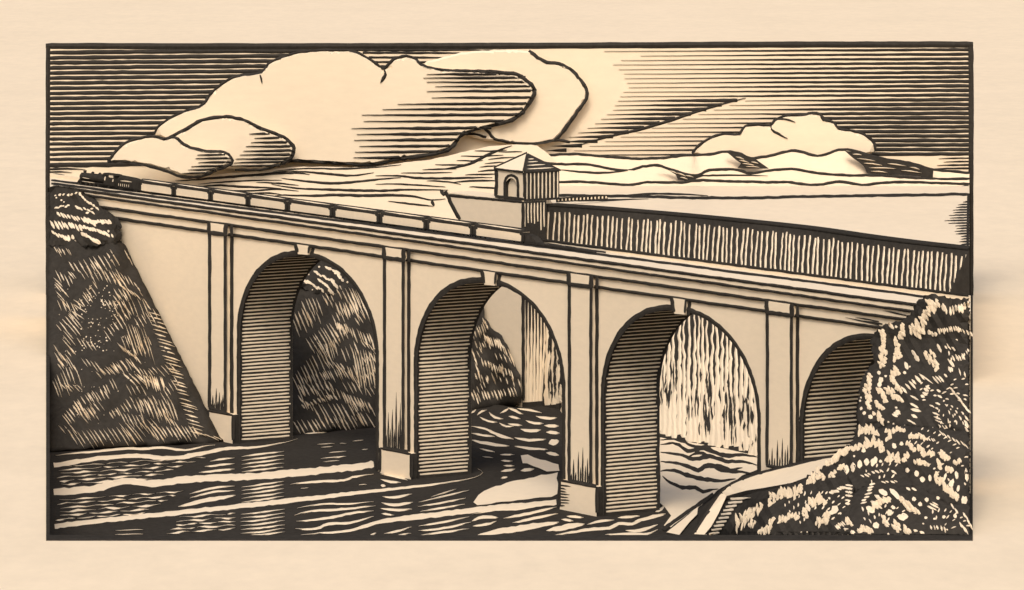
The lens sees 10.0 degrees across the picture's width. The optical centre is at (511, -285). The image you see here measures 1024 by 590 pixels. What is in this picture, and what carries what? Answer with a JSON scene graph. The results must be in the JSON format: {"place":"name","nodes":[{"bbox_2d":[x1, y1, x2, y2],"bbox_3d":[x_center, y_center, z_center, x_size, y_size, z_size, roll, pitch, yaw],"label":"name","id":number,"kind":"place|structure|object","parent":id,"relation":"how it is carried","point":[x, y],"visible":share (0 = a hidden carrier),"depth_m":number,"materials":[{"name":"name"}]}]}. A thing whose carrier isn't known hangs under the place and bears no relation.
{"place":"outdoors","nodes":[
{"label":"outdoors","id":0,"kind":"place"},
{"bbox_2d":[47,188,223,451],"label":"hillside","id":1,"kind":"structure","parent":0,"point":[119,374],"depth_m":2241.30,"materials":[{"name":"black wood"}]},
{"bbox_2d":[48,185,121,247],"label":"shrub","id":2,"kind":"object","parent":1,"relation":"on","point":[81,218],"visible":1,"depth_m":2305.52,"materials":[{"name":"black plant"}]},
{"bbox_2d":[107,135,233,178],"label":"cloud","id":3,"kind":"structure","parent":0,"point":[172,155],"depth_m":2463.63,"materials":[{"name":"beige wood"}]},
{"bbox_2d":[168,115,295,170],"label":"cloud","id":4,"kind":"structure","parent":0,"point":[247,145],"depth_m":2469.66,"materials":[{"name":"beige"}]},
{"bbox_2d":[154,49,536,166],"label":"cloud","id":5,"kind":"structure","parent":0,"point":[340,107],"depth_m":2475.80,"materials":[{"name":"beige"}]},
{"bbox_2d":[293,277,521,434],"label":"hillside","id":6,"kind":"structure","parent":0,"point":[334,366],"depth_m":2293.22,"materials":[{"name":"black wood"}]},
{"bbox_2d":[301,261,347,294],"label":"shrub","id":7,"kind":"object","parent":6,"relation":"on","point":[323,277],"visible":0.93,"depth_m":2313.20,"materials":[{"name":"black plant"}]},
{"bbox_2d":[444,152,560,406],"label":"gatehouse","id":8,"kind":"object","parent":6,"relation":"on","point":[526,187],"visible":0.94,"depth_m":2341.82,"materials":[{"name":"beige wood"}]},
{"bbox_2d":[508,179,516,196],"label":"door","id":9,"kind":"structure","parent":8,"relation":"in","point":[512,187],"depth_m":2345.98,"materials":[{"name":"beige wood"}]},
{"bbox_2d":[556,195,607,201],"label":"railing","id":10,"kind":"object","parent":8,"relation":"attached to","point":[582,198],"visible":1,"depth_m":2364.39,"materials":[{"name":"black stone"}]},
{"bbox_2d":[50,405,886,534],"bbox_3d":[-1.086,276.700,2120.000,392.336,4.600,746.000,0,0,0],"label":"water","id":11,"kind":"structure","parent":0,"point":[326,483],"depth_m":2091.29,"materials":[{"name":"black wood"}]},
{"bbox_2d":[50,173,970,534],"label":"arch bridge","id":12,"kind":"structure","parent":11,"relation":"in","point":[222,281],"depth_m":2091.55,"materials":[{"name":"beige wood"}]},
{"bbox_2d":[76,170,121,187],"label":"steam engine","id":13,"kind":"object","parent":12,"relation":"on","point":[108,180],"visible":1,"depth_m":2342.32,"materials":[{"name":"black paint"}]},
{"bbox_2d":[118,175,140,191],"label":"coal tender","id":14,"kind":"object","parent":12,"relation":"on","point":[128,182],"visible":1,"depth_m":2322.68,"materials":[{"name":"black paint"}]},
{"bbox_2d":[139,179,176,195],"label":"railway carriage","id":15,"kind":"object","parent":12,"relation":"on","point":[166,188],"visible":1,"depth_m":2304.13,"materials":[{"name":"beige paint"}]},
{"bbox_2d":[174,183,212,200],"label":"railway carriage","id":16,"kind":"object","parent":12,"relation":"on","point":[203,193],"visible":1,"depth_m":2281.22,"materials":[{"name":"beige paint"}]},
{"bbox_2d":[211,188,250,205],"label":"railway carriage","id":17,"kind":"object","parent":12,"relation":"on","point":[219,195],"visible":1,"depth_m":2257.90,"materials":[{"name":"beige paint"}]},
{"bbox_2d":[248,193,289,211],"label":"railway carriage","id":18,"kind":"object","parent":12,"relation":"on","point":[279,203],"visible":1,"depth_m":2234.03,"materials":[{"name":"beige paint"}]},
{"bbox_2d":[288,198,334,217],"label":"railway carriage","id":19,"kind":"object","parent":12,"relation":"on","point":[323,209],"visible":1,"depth_m":2208.62,"materials":[{"name":"beige paint"}]},
{"bbox_2d":[333,204,382,223],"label":"railway carriage","id":20,"kind":"object","parent":12,"relation":"on","point":[344,212],"visible":1,"depth_m":2181.58,"materials":[{"name":"beige paint"}]},
{"bbox_2d":[380,210,429,229],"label":"railway carriage","id":21,"kind":"object","parent":12,"relation":"on","point":[403,219],"visible":1,"depth_m":2154.58,"materials":[{"name":"beige paint"}]},
{"bbox_2d":[427,216,476,235],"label":"railway carriage","id":22,"kind":"object","parent":12,"relation":"on","point":[449,225],"visible":1,"depth_m":2128.42,"materials":[{"name":"beige paint"}]},
{"bbox_2d":[473,222,529,242],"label":"railway carriage","id":23,"kind":"object","parent":12,"relation":"on","point":[500,232],"visible":1,"depth_m":2101.13,"materials":[{"name":"beige paint"}]},
{"bbox_2d":[524,234,597,252],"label":"flat wagon","id":24,"kind":"object","parent":12,"relation":"on","point":[532,239],"visible":1,"depth_m":2077.14,"materials":[{"name":"beige paint"}]},
{"bbox_2d":[666,455,832,534],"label":"retaining wall","id":25,"kind":"structure","parent":11,"relation":"in","point":[693,522],"depth_m":1919.26,"materials":[{"name":"beige stone"}]},
{"bbox_2d":[542,203,968,455],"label":"dam","id":26,"kind":"structure","parent":11,"relation":"in","point":[707,395],"depth_m":2239.31,"materials":[{"name":"beige wood"}]},
{"bbox_2d":[425,50,588,144],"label":"cloud","id":27,"kind":"structure","parent":0,"point":[553,110],"depth_m":2480.12,"materials":[{"name":"beige wood"}]},
{"bbox_2d":[45,41,973,294],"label":"sky","id":28,"kind":"structure","parent":0,"point":[912,101],"depth_m":2484.87,"materials":[{"name":"beige wood"}]},
{"bbox_2d":[0,0,1023,589],"bbox_3d":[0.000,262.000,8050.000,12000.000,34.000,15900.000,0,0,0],"label":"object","id":29,"kind":"structure","parent":0,"point":[990,556],"depth_m":2349.52,"materials":[{"name":"beige wood"}]},
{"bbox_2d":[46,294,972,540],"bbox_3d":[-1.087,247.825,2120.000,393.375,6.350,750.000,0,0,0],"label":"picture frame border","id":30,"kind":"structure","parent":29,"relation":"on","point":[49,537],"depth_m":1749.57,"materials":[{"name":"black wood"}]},
{"bbox_2d":[168,145,968,218],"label":"hills","id":31,"kind":"structure","parent":0,"point":[417,187],"depth_m":2473.30,"materials":[{"name":"beige wood"}]},
{"bbox_2d":[547,186,969,245],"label":"lake","id":32,"kind":"structure","parent":0,"point":[940,214],"depth_m":2361.52,"materials":[{"name":"cream wood"},{"name":"black ink"}]},
{"bbox_2d":[691,111,876,156],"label":"cloud","id":33,"kind":"structure","parent":0,"point":[812,132],"depth_m":2478.06,"materials":[{"name":"beige"}]},
{"bbox_2d":[705,327,969,534],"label":"riverbank","id":34,"kind":"structure","parent":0,"point":[746,504],"depth_m":1849.22,"materials":[{"name":"black plant"}]},
{"bbox_2d":[731,446,854,534],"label":"shrub","id":35,"kind":"object","parent":34,"relation":"on","point":[818,502],"visible":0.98,"depth_m":1793.72,"materials":[{"name":"black plant"}]},
{"bbox_2d":[835,423,970,512],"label":"shrub","id":36,"kind":"object","parent":34,"relation":"on","point":[935,461],"visible":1,"depth_m":1793.56,"materials":[{"name":"black plant"}]},
{"bbox_2d":[844,479,972,534],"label":"shrub","id":37,"kind":"object","parent":34,"relation":"on","point":[881,506],"visible":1,"depth_m":1764.66,"materials":[{"name":"black plant"}]},
{"bbox_2d":[856,294,972,431],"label":"shrub","id":38,"kind":"object","parent":34,"relation":"on","point":[916,373],"visible":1,"depth_m":1835.76,"materials":[{"name":"black wood"}]}
]}

